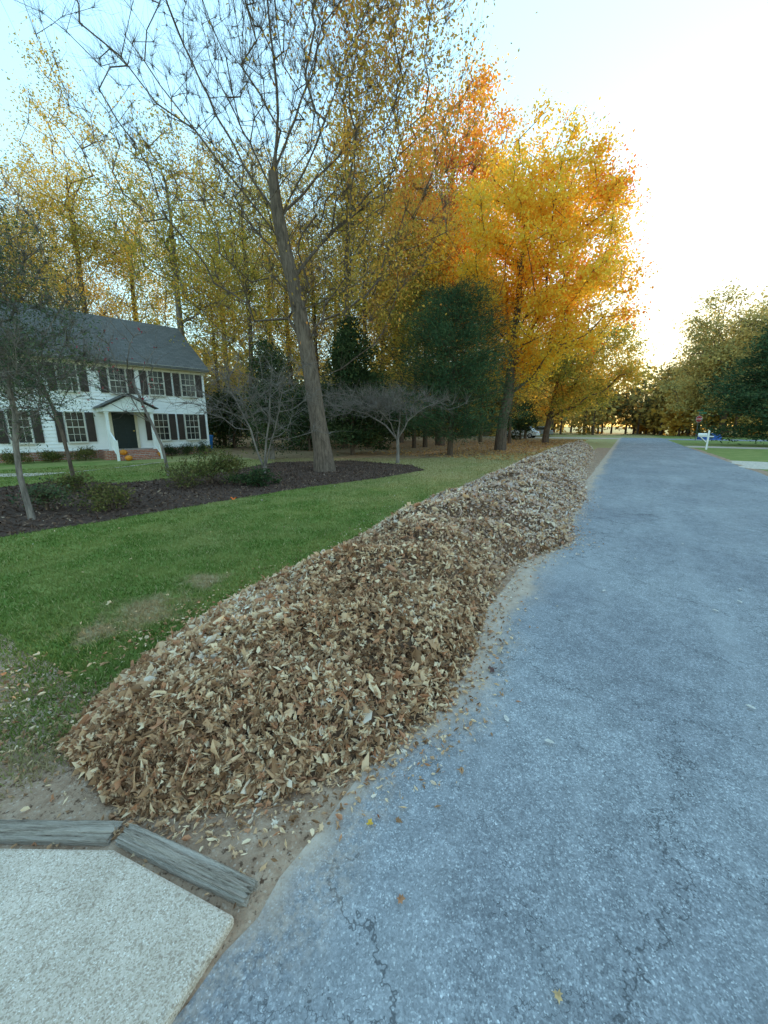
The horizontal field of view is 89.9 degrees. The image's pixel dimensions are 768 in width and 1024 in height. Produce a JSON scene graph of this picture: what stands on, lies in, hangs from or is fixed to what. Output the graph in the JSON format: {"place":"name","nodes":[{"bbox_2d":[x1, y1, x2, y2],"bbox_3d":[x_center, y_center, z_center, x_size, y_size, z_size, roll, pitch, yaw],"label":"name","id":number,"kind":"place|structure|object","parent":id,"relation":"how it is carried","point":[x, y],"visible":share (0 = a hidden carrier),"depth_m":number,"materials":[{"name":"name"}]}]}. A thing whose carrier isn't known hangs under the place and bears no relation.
{"place":"outdoors","nodes":[
{"label":"outdoors","id":0,"kind":"place"},
{"bbox_2d":[0,461,168,476],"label":"garden path","id":1,"kind":"structure","parent":0,"point":[9,474],"depth_m":13.18,"materials":[{"name":"grey concrete"}]},
{"bbox_2d":[0,849,233,1023],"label":"driveway","id":2,"kind":"structure","parent":0,"point":[100,937],"depth_m":1.20,"materials":[{"name":"grey concrete"}]},
{"bbox_2d":[0,448,610,1013],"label":"dirt shoulder","id":3,"kind":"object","parent":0,"point":[84,804],"visible":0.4,"depth_m":1.61},
{"bbox_2d":[0,819,122,846],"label":"landscape timber","id":4,"kind":"object","parent":3,"relation":"on","point":[99,833],"visible":1,"depth_m":1.52,"materials":[{"name":"grey wood"}]},
{"bbox_2d":[115,823,257,906],"bbox_3d":[-0.753,1.309,1.436,0.636,0.053,0.080,4,13,19],"label":"landscape timber","id":5,"kind":"object","parent":3,"relation":"on","point":[210,875],"visible":1,"depth_m":1.41,"materials":[{"name":"grey wood"}]},
{"bbox_2d":[0,450,603,908],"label":"scattered leaves","id":6,"kind":"object","parent":3,"relation":"on","point":[198,818],"visible":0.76,"depth_m":1.80,"materials":[{"name":"brown plant"}]},
{"bbox_2d":[55,440,594,818],"bbox_3d":[6.550,-2.034,14.918,2.921,0.832,31.453,7,14,29],"label":"leaf pile","id":7,"kind":"object","parent":3,"relation":"on","point":[338,658],"visible":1,"depth_m":2.27,"materials":[{"name":"brown plant"}]},
{"bbox_2d":[0,427,767,807],"bbox_3d":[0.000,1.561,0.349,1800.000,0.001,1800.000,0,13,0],"label":"ground","id":8,"kind":"structure","parent":0,"point":[754,455],"depth_m":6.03,"materials":[{"name":"green plant"}]},
{"bbox_2d":[0,200,39,303],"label":"woodland tree","id":9,"kind":"object","parent":8,"relation":"on","point":[11,247],"visible":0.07,"depth_m":30.83,"materials":[{"name":"yellow plant"}]},
{"bbox_2d":[0,447,39,464],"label":"shrub","id":10,"kind":"object","parent":8,"relation":"on","point":[8,458],"visible":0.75,"depth_m":16.53,"materials":[{"name":"green plant"}]},
{"bbox_2d":[28,450,72,461],"bbox_3d":[-15.004,-2.579,17.430,1.606,0.664,1.261,0,13,0],"label":"shrub","id":11,"kind":"object","parent":8,"relation":"on","point":[52,456],"visible":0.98,"depth_m":17.26,"materials":[{"name":"green plant"}]},
{"bbox_2d":[0,16,163,321],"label":"woodland tree","id":12,"kind":"object","parent":8,"relation":"on","point":[74,227],"visible":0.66,"depth_m":30.36,"materials":[{"name":"yellow plant"}]},
{"bbox_2d":[69,446,99,459],"bbox_3d":[-14.391,-2.817,18.256,1.593,0.768,1.291,0,13,0],"label":"shrub","id":13,"kind":"object","parent":8,"relation":"on","point":[81,452],"visible":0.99,"depth_m":18.11,"materials":[{"name":"green plant"}]},
{"bbox_2d":[0,303,209,462],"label":"house","id":14,"kind":"structure","parent":8,"relation":"on","point":[134,436],"depth_m":19.96,"materials":[{"name":"white wood"}]},
{"bbox_2d":[0,365,21,388],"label":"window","id":15,"kind":"structure","parent":14,"relation":"in","point":[17,365],"depth_m":16.88,"materials":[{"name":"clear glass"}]},
{"bbox_2d":[5,410,35,444],"bbox_3d":[-16.328,-3.791,17.243,0.115,1.520,0.870,12,18,44],"label":"window","id":16,"kind":"structure","parent":14,"relation":"in","point":[30,441],"depth_m":17.37,"materials":[{"name":"white glass"}]},
{"bbox_2d":[55,364,81,392],"bbox_3d":[-14.914,-6.344,18.120,0.870,1.340,0.115,-12,18,-44],"label":"window","id":17,"kind":"structure","parent":14,"relation":"in","point":[71,388],"depth_m":18.23,"materials":[{"name":"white glass"}]},
{"bbox_2d":[63,411,89,443],"bbox_3d":[-14.914,-4.099,18.622,0.870,1.520,0.115,-12,18,-44],"label":"window","id":18,"kind":"structure","parent":14,"relation":"in","point":[79,431],"depth_m":18.65,"materials":[{"name":"white glass"}]},
{"bbox_2d":[106,367,128,394],"bbox_3d":[-13.499,-6.653,19.500,0.870,1.340,0.115,-12,18,-44],"label":"window","id":19,"kind":"structure","parent":14,"relation":"in","point":[114,388],"depth_m":19.50,"materials":[{"name":"white glass"}]},
{"bbox_2d":[119,448,127,454],"bbox_3d":[-12.504,-2.885,18.454,0.328,0.334,0.328,0,13,0],"label":"pumpkin","id":20,"kind":"object","parent":14,"relation":"on","point":[123,452],"visible":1,"depth_m":18.36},
{"bbox_2d":[108,412,140,448],"bbox_3d":[-13.503,-4.350,20.020,1.240,2.050,0.106,-12,18,-44],"label":"door","id":21,"kind":"structure","parent":14,"relation":"in","point":[124,429],"depth_m":20.07,"materials":[{"name":"green wood"}]},
{"bbox_2d":[146,371,166,396],"bbox_3d":[-12.262,-6.923,20.708,0.870,1.340,0.115,-12,18,-44],"label":"window","id":22,"kind":"structure","parent":14,"relation":"in","point":[159,377],"depth_m":20.74,"materials":[{"name":"white glass"}]},
{"bbox_2d":[153,413,171,440],"bbox_3d":[-12.262,-4.678,21.210,0.870,1.520,0.115,-12,18,-44],"label":"window","id":23,"kind":"structure","parent":14,"relation":"in","point":[161,420],"depth_m":21.27,"materials":[{"name":"white glass"}]},
{"bbox_2d":[179,374,197,397],"bbox_3d":[-11.116,-7.173,21.826,0.870,1.340,0.115,-12,18,-44],"label":"window","id":24,"kind":"structure","parent":14,"relation":"in","point":[183,382],"depth_m":21.82,"materials":[{"name":"white glass"}]},
{"bbox_2d":[183,413,201,440],"bbox_3d":[-11.116,-4.928,22.328,0.870,1.520,0.115,-12,18,-44],"label":"window","id":25,"kind":"structure","parent":14,"relation":"in","point":[192,431],"depth_m":22.35,"materials":[{"name":"white glass"}]},
{"bbox_2d":[37,284,187,475],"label":"tree","id":26,"kind":"object","parent":8,"relation":"on","point":[138,393],"visible":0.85,"depth_m":11.81,"materials":[{"name":"grey plant"}]},
{"bbox_2d":[125,454,132,460],"bbox_3d":[-12.009,-2.569,18.090,0.309,0.315,0.309,0,13,0],"label":"pumpkin","id":27,"kind":"object","parent":8,"relation":"on","point":[128,457],"visible":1,"depth_m":18.02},
{"bbox_2d":[54,75,261,361],"bbox_3d":[-15.046,-16.586,27.069,12.332,23.852,12.684,0,13,0],"label":"woodland tree","id":28,"kind":"object","parent":8,"relation":"on","point":[173,262],"visible":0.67,"depth_m":26.29,"materials":[{"name":"yellow plant"}]},
{"bbox_2d":[163,443,182,455],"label":"shrub","id":29,"kind":"object","parent":8,"relation":"on","point":[172,451],"visible":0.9,"depth_m":20.91,"materials":[{"name":"green plant"}]},
{"bbox_2d":[178,442,196,454],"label":"shrub","id":30,"kind":"object","parent":8,"relation":"on","point":[186,449],"visible":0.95,"depth_m":21.44,"materials":[{"name":"green plant"}]},
{"bbox_2d":[194,439,212,453],"bbox_3d":[-10.405,-3.805,22.195,1.298,0.976,1.474,0,13,0],"label":"shrub","id":31,"kind":"object","parent":8,"relation":"on","point":[200,447],"visible":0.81,"depth_m":22.01,"materials":[{"name":"green plant"}]},
{"bbox_2d":[209,435,212,448],"bbox_3d":[-11.228,-4.352,24.354,0.620,1.060,0.710,-12,18,-44],"label":"blue bin","id":32,"kind":"object","parent":8,"relation":"on","point":[210,438],"visible":0.07,"depth_m":24.24,"materials":[{"name":"plastic"}]},
{"bbox_2d":[0,460,423,536],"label":"mulch bed","id":33,"kind":"object","parent":8,"relation":"on","point":[127,509],"visible":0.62,"depth_m":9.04,"materials":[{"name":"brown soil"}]},
{"bbox_2d":[0,473,81,509],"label":"shrub","id":34,"kind":"object","parent":33,"relation":"on","point":[44,494],"visible":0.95,"depth_m":7.35,"materials":[{"name":"green plant"}]},
{"bbox_2d":[0,298,108,474],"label":"evergreen tree","id":35,"kind":"object","parent":33,"relation":"on","point":[66,449],"visible":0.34,"depth_m":10.57,"materials":[{"name":"green plant"}]},
{"bbox_2d":[0,151,140,519],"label":"feathery tree","id":36,"kind":"object","parent":33,"relation":"on","point":[18,343],"visible":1,"depth_m":6.24,"materials":[{"name":"grey plant"}]},
{"bbox_2d":[38,468,106,492],"bbox_3d":[-7.633,-0.799,9.491,1.102,0.656,1.071,3,13,12],"label":"ground plant","id":37,"kind":"object","parent":33,"relation":"on","point":[73,481],"visible":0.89,"depth_m":9.31,"materials":[{"name":"green plant"}]},
{"bbox_2d":[56,475,140,511],"bbox_3d":[-5.391,-0.370,7.452,1.349,0.709,1.194,0,13,0],"label":"shrub","id":38,"kind":"object","parent":33,"relation":"on","point":[116,494],"visible":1,"depth_m":7.37,"materials":[{"name":"green plant"}]},
{"bbox_2d":[158,466,204,488],"bbox_3d":[-5.207,-0.820,9.877,0.909,0.764,1.024,10,16,37],"label":"ground plant","id":39,"kind":"object","parent":33,"relation":"on","point":[187,482],"visible":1,"depth_m":9.89,"materials":[{"name":"green plant"}]},
{"bbox_2d":[155,443,252,484],"bbox_3d":[-4.939,-1.331,10.676,2.535,1.175,1.873,0,13,0],"label":"shrub","id":40,"kind":"object","parent":33,"relation":"on","point":[203,469],"visible":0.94,"depth_m":10.67,"materials":[{"name":"green plant"}]},
{"bbox_2d":[223,463,281,486],"bbox_3d":[-3.508,-1.050,10.574,1.409,0.718,1.356,4,13,16],"label":"ground plant","id":41,"kind":"object","parent":33,"relation":"on","point":[256,477],"visible":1,"depth_m":10.31,"materials":[{"name":"green plant"}]},
{"bbox_2d":[158,304,351,472],"bbox_3d":[-3.797,-3.276,11.044,6.039,4.839,4.162,0,13,0],"label":"bare dogwood","id":42,"kind":"object","parent":33,"relation":"on","point":[253,397],"visible":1,"depth_m":10.88,"materials":[{"name":"grey plant"}]},
{"bbox_2d":[0,0,562,471],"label":"shade tree","id":43,"kind":"object","parent":33,"relation":"on","point":[356,124],"visible":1,"depth_m":12.24,"materials":[{"name":"brown plant"}]},
{"bbox_2d":[167,234,256,444],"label":"woodland tree","id":44,"kind":"object","parent":8,"relation":"on","point":[215,356],"visible":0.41,"depth_m":30.20,"materials":[{"name":"yellow plant"}]},
{"bbox_2d":[204,380,245,444],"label":"understory evergreen","id":45,"kind":"object","parent":8,"relation":"on","point":[213,436],"visible":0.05,"depth_m":31.49,"materials":[{"name":"green plant"}]},
{"bbox_2d":[304,376,476,462],"bbox_3d":[0.323,-3.834,16.276,7.368,3.643,4.815,3,13,13],"label":"spreading dogwood","id":46,"kind":"object","parent":8,"relation":"on","point":[374,400],"visible":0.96,"depth_m":16.23,"materials":[{"name":"grey plant"}]},
{"bbox_2d":[16,301,767,436],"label":"distant woods","id":47,"kind":"object","parent":8,"relation":"on","point":[625,409],"visible":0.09,"depth_m":66.99,"materials":[{"name":"brown plant"}]},
{"bbox_2d":[468,410,540,435],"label":"house","id":48,"kind":"structure","parent":8,"relation":"on","point":[486,433],"depth_m":65.86,"materials":[{"name":"beige"}]},
{"bbox_2d":[534,426,553,434],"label":"parked car","id":49,"kind":"object","parent":8,"relation":"on","point":[541,429],"visible":0.27,"depth_m":59.67,"materials":[{"name":"silver metal"}]},
{"bbox_2d":[637,358,695,434],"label":"bronze tree","id":50,"kind":"object","parent":8,"relation":"on","point":[664,378],"visible":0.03,"depth_m":68.00,"materials":[{"name":"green plant"}]},
{"bbox_2d":[695,410,706,439],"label":"stop sign","id":51,"kind":"object","parent":8,"relation":"on","point":[699,418],"visible":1,"depth_m":42.69,"materials":[{"name":"metal"}]},
{"bbox_2d":[643,277,767,436],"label":"bronze tree","id":52,"kind":"object","parent":8,"relation":"on","point":[714,351],"visible":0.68,"depth_m":53.70,"materials":[{"name":"green plant"}]},
{"bbox_2d":[698,430,713,449],"bbox_3d":[22.331,-4.998,26.739,0.880,1.380,0.180,8,15,31],"label":"mailbox","id":53,"kind":"object","parent":8,"relation":"on","point":[700,435],"visible":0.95,"depth_m":26.68,"materials":[{"name":"white paint"}]},
{"bbox_2d":[683,316,767,444],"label":"spruce tree","id":54,"kind":"object","parent":8,"relation":"on","point":[754,397],"visible":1,"depth_m":31.34,"materials":[{"name":"green plant"}]},
{"bbox_2d":[710,294,767,422],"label":"bronze tree","id":55,"kind":"object","parent":8,"relation":"on","point":[760,307],"visible":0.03,"depth_m":57.18,"materials":[{"name":"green plant"}]},
{"bbox_2d":[0,0,767,426],"label":"sky","id":56,"kind":"structure","parent":0,"point":[690,77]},
{"bbox_2d":[213,435,582,461],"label":"forest floor","id":57,"kind":"structure","parent":0,"point":[343,453],"depth_m":25.67,"materials":[{"name":"brown soil"}]},
{"bbox_2d":[0,150,101,313],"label":"woodland tree","id":58,"kind":"object","parent":57,"relation":"on","point":[11,209],"visible":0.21,"depth_m":33.30,"materials":[{"name":"yellow plant"}]},
{"bbox_2d":[0,153,116,315],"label":"woodland tree","id":59,"kind":"object","parent":57,"relation":"on","point":[49,234],"visible":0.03,"depth_m":40.79,"materials":[{"name":"yellow plant"}]},
{"bbox_2d":[18,108,198,337],"bbox_3d":[-25.948,-22.576,38.836,13.413,30.412,14.732,-8,15,-33],"label":"woodland tree","id":60,"kind":"object","parent":57,"relation":"on","point":[112,259],"visible":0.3,"depth_m":36.73,"materials":[{"name":"yellow plant"}]},
{"bbox_2d":[142,163,280,441],"bbox_3d":[-16.008,-19.146,35.796,12.949,25.044,13.318,8,15,33],"label":"woodland tree","id":61,"kind":"object","parent":57,"relation":"on","point":[183,249],"visible":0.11,"depth_m":34.64,"materials":[{"name":"yellow plant"}]},
{"bbox_2d":[155,120,317,449],"bbox_3d":[-9.128,-13.753,24.518,10.224,19.437,9.527,0,13,0],"label":"woodland tree","id":62,"kind":"object","parent":57,"relation":"on","point":[244,270],"visible":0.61,"depth_m":23.64,"materials":[{"name":"yellow plant"}]},
{"bbox_2d":[205,385,267,447],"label":"understory evergreen","id":63,"kind":"object","parent":57,"relation":"on","point":[225,427],"visible":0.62,"depth_m":27.64,"materials":[{"name":"green plant"}]},
{"bbox_2d":[211,123,319,439],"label":"woodland tree","id":64,"kind":"object","parent":57,"relation":"on","point":[263,255],"visible":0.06,"depth_m":39.63,"materials":[{"name":"yellow plant"}]},
{"bbox_2d":[231,330,309,459],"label":"holly tree","id":65,"kind":"object","parent":57,"relation":"on","point":[278,367],"visible":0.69,"depth_m":17.93,"materials":[{"name":"green plant"}]},
{"bbox_2d":[204,111,342,442],"bbox_3d":[-8.453,-19.393,34.523,11.497,26.067,12.628,6,14,26],"label":"woodland tree","id":66,"kind":"object","parent":57,"relation":"on","point":[285,296],"visible":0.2,"depth_m":32.79,"materials":[{"name":"yellow plant"}]},
{"bbox_2d":[271,379,311,445],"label":"understory evergreen","id":67,"kind":"object","parent":57,"relation":"on","point":[289,415],"visible":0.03,"depth_m":31.44,"materials":[{"name":"green plant"}]},
{"bbox_2d":[249,144,370,398],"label":"woodland tree","id":68,"kind":"object","parent":57,"relation":"on","point":[312,313],"visible":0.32,"depth_m":29.01,"materials":[{"name":"yellow plant"}]},
{"bbox_2d":[280,380,343,450],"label":"understory evergreen","id":69,"kind":"object","parent":57,"relation":"on","point":[304,417],"visible":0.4,"depth_m":24.70,"materials":[{"name":"green plant"}]},
{"bbox_2d":[293,202,387,386],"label":"woodland tree","id":70,"kind":"object","parent":57,"relation":"on","point":[326,249],"visible":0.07,"depth_m":43.64,"materials":[{"name":"yellow plant"}]},
{"bbox_2d":[307,111,392,446],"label":"loblolly pine","id":71,"kind":"object","parent":57,"relation":"on","point":[337,197],"visible":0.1,"depth_m":27.07,"materials":[{"name":"green plant"}]},
{"bbox_2d":[294,313,406,455],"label":"cedar tree","id":72,"kind":"object","parent":57,"relation":"on","point":[356,373],"visible":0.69,"depth_m":20.36,"materials":[{"name":"green plant"}]},
{"bbox_2d":[308,96,399,447],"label":"loblolly pine","id":73,"kind":"object","parent":57,"relation":"on","point":[332,209],"visible":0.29,"depth_m":24.44,"materials":[{"name":"green plant"}]},
{"bbox_2d":[304,141,424,446],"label":"woodland tree","id":74,"kind":"object","parent":57,"relation":"on","point":[366,313],"visible":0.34,"depth_m":26.52,"materials":[{"name":"yellow plant"}]},
{"bbox_2d":[325,183,415,441],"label":"woodland tree","id":75,"kind":"object","parent":57,"relation":"on","point":[372,302],"visible":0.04,"depth_m":34.94,"materials":[{"name":"yellow plant"}]},
{"bbox_2d":[357,390,409,449],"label":"understory evergreen","id":76,"kind":"object","parent":57,"relation":"on","point":[382,445],"visible":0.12,"depth_m":26.81,"materials":[{"name":"green plant"}]},
{"bbox_2d":[355,213,418,381],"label":"woodland tree","id":77,"kind":"object","parent":57,"relation":"on","point":[386,336],"visible":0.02,"depth_m":50.17,"materials":[{"name":"yellow plant"}]},
{"bbox_2d":[316,152,463,442],"bbox_3d":[1.573,-18.510,34.783,14.888,24.239,15.241,11,16,39],"label":"forest edge tree","id":78,"kind":"object","parent":57,"relation":"on","point":[401,438],"visible":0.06,"depth_m":34.28,"materials":[{"name":"yellow plant"}]},
{"bbox_2d":[387,389,434,440],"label":"understory evergreen","id":79,"kind":"object","parent":57,"relation":"on","point":[405,435],"visible":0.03,"depth_m":40.90,"materials":[{"name":"green plant"}]},
{"bbox_2d":[365,211,469,447],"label":"woodland tree","id":80,"kind":"object","parent":57,"relation":"on","point":[411,329],"visible":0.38,"depth_m":25.83,"materials":[{"name":"yellow plant"}]},
{"bbox_2d":[374,173,483,446],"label":"woodland tree","id":81,"kind":"object","parent":57,"relation":"on","point":[425,443],"visible":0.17,"depth_m":26.30,"materials":[{"name":"yellow plant"}]},
{"bbox_2d":[369,35,540,445],"bbox_3d":[4.567,-18.781,29.599,12.595,27.032,13.783,0,13,0],"label":"orange tree","id":82,"kind":"object","parent":57,"relation":"on","point":[475,132],"visible":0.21,"depth_m":25.94,"materials":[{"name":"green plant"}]},
{"bbox_2d":[363,270,552,454],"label":"white pine","id":83,"kind":"object","parent":57,"relation":"on","point":[468,377],"visible":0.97,"depth_m":19.82,"materials":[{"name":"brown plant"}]},
{"bbox_2d":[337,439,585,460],"bbox_3d":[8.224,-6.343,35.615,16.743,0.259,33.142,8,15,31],"label":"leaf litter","id":84,"kind":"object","parent":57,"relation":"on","point":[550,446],"visible":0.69,"depth_m":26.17,"materials":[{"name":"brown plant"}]},
{"bbox_2d":[456,262,523,441],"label":"woodland tree","id":85,"kind":"object","parent":57,"relation":"on","point":[480,440],"visible":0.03,"depth_m":38.33,"materials":[{"name":"brown plant"}]},
{"bbox_2d":[485,278,549,443],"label":"woodland tree","id":86,"kind":"object","parent":57,"relation":"on","point":[509,431],"visible":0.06,"depth_m":34.34,"materials":[{"name":"yellow plant"}]},
{"bbox_2d":[500,397,542,439],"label":"understory evergreen","id":87,"kind":"object","parent":57,"relation":"on","point":[522,426],"visible":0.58,"depth_m":45.00,"materials":[{"name":"green plant"}]},
{"bbox_2d":[502,288,553,438],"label":"woodland tree","id":88,"kind":"object","parent":57,"relation":"on","point":[525,435],"visible":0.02,"depth_m":47.77,"materials":[{"name":"yellow plant"}]},
{"bbox_2d":[407,84,661,450],"bbox_3d":[8.637,-13.425,23.999,14.382,19.037,13.097,0,13,0],"label":"golden tree","id":89,"kind":"object","parent":57,"relation":"on","point":[564,298],"visible":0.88,"depth_m":20.98,"materials":[{"name":"yellow plant"}]},
{"bbox_2d":[489,303,660,442],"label":"olive gold tree","id":90,"kind":"object","parent":57,"relation":"on","point":[589,379],"visible":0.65,"depth_m":33.91,"materials":[{"name":"yellow-gold leaf"},{"name":"bark"}]},
{"bbox_2d":[172,437,767,1023],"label":"road","id":91,"kind":"structure","parent":0,"point":[602,859],"depth_m":1.59,"materials":[{"name":"grey asphalt"}]},
{"bbox_2d":[397,894,405,903],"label":"fallen leaf","id":92,"kind":"object","parent":91,"relation":"on","point":[400,898],"visible":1,"depth_m":1.31,"materials":[{"name":"brown plant"}]},
{"bbox_2d":[551,989,562,1004],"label":"fallen leaf","id":93,"kind":"object","parent":91,"relation":"on","point":[558,994],"visible":1,"depth_m":1.09,"materials":[{"name":"yellow plant"}]},
{"bbox_2d":[420,435,765,440],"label":"cross street","id":94,"kind":"structure","parent":0,"point":[629,438],"depth_m":50.12,"materials":[{"name":"grey asphalt"}]},
{"bbox_2d":[507,426,539,437],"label":"parked car","id":95,"kind":"object","parent":94,"relation":"on","point":[535,433],"visible":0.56,"depth_m":51.56,"materials":[{"name":"white paint"}]},
{"bbox_2d":[697,433,721,439],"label":"tarp heap","id":96,"kind":"object","parent":94,"relation":"on","point":[715,438],"visible":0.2,"depth_m":45.52,"materials":[{"name":"blue plastic"}]},
{"bbox_2d":[686,446,767,448],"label":"side drive","id":97,"kind":"structure","parent":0,"point":[728,447],"depth_m":29.19,"materials":[{"name":"grey concrete"}]},
{"bbox_2d":[691,448,767,475],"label":"verge","id":98,"kind":"structure","parent":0,"point":[756,470],"depth_m":18.23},
{"bbox_2d":[731,461,767,468],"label":"gravel drive","id":99,"kind":"structure","parent":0,"point":[754,465],"depth_m":16.31,"materials":[{"name":"white gravel"}]}
]}

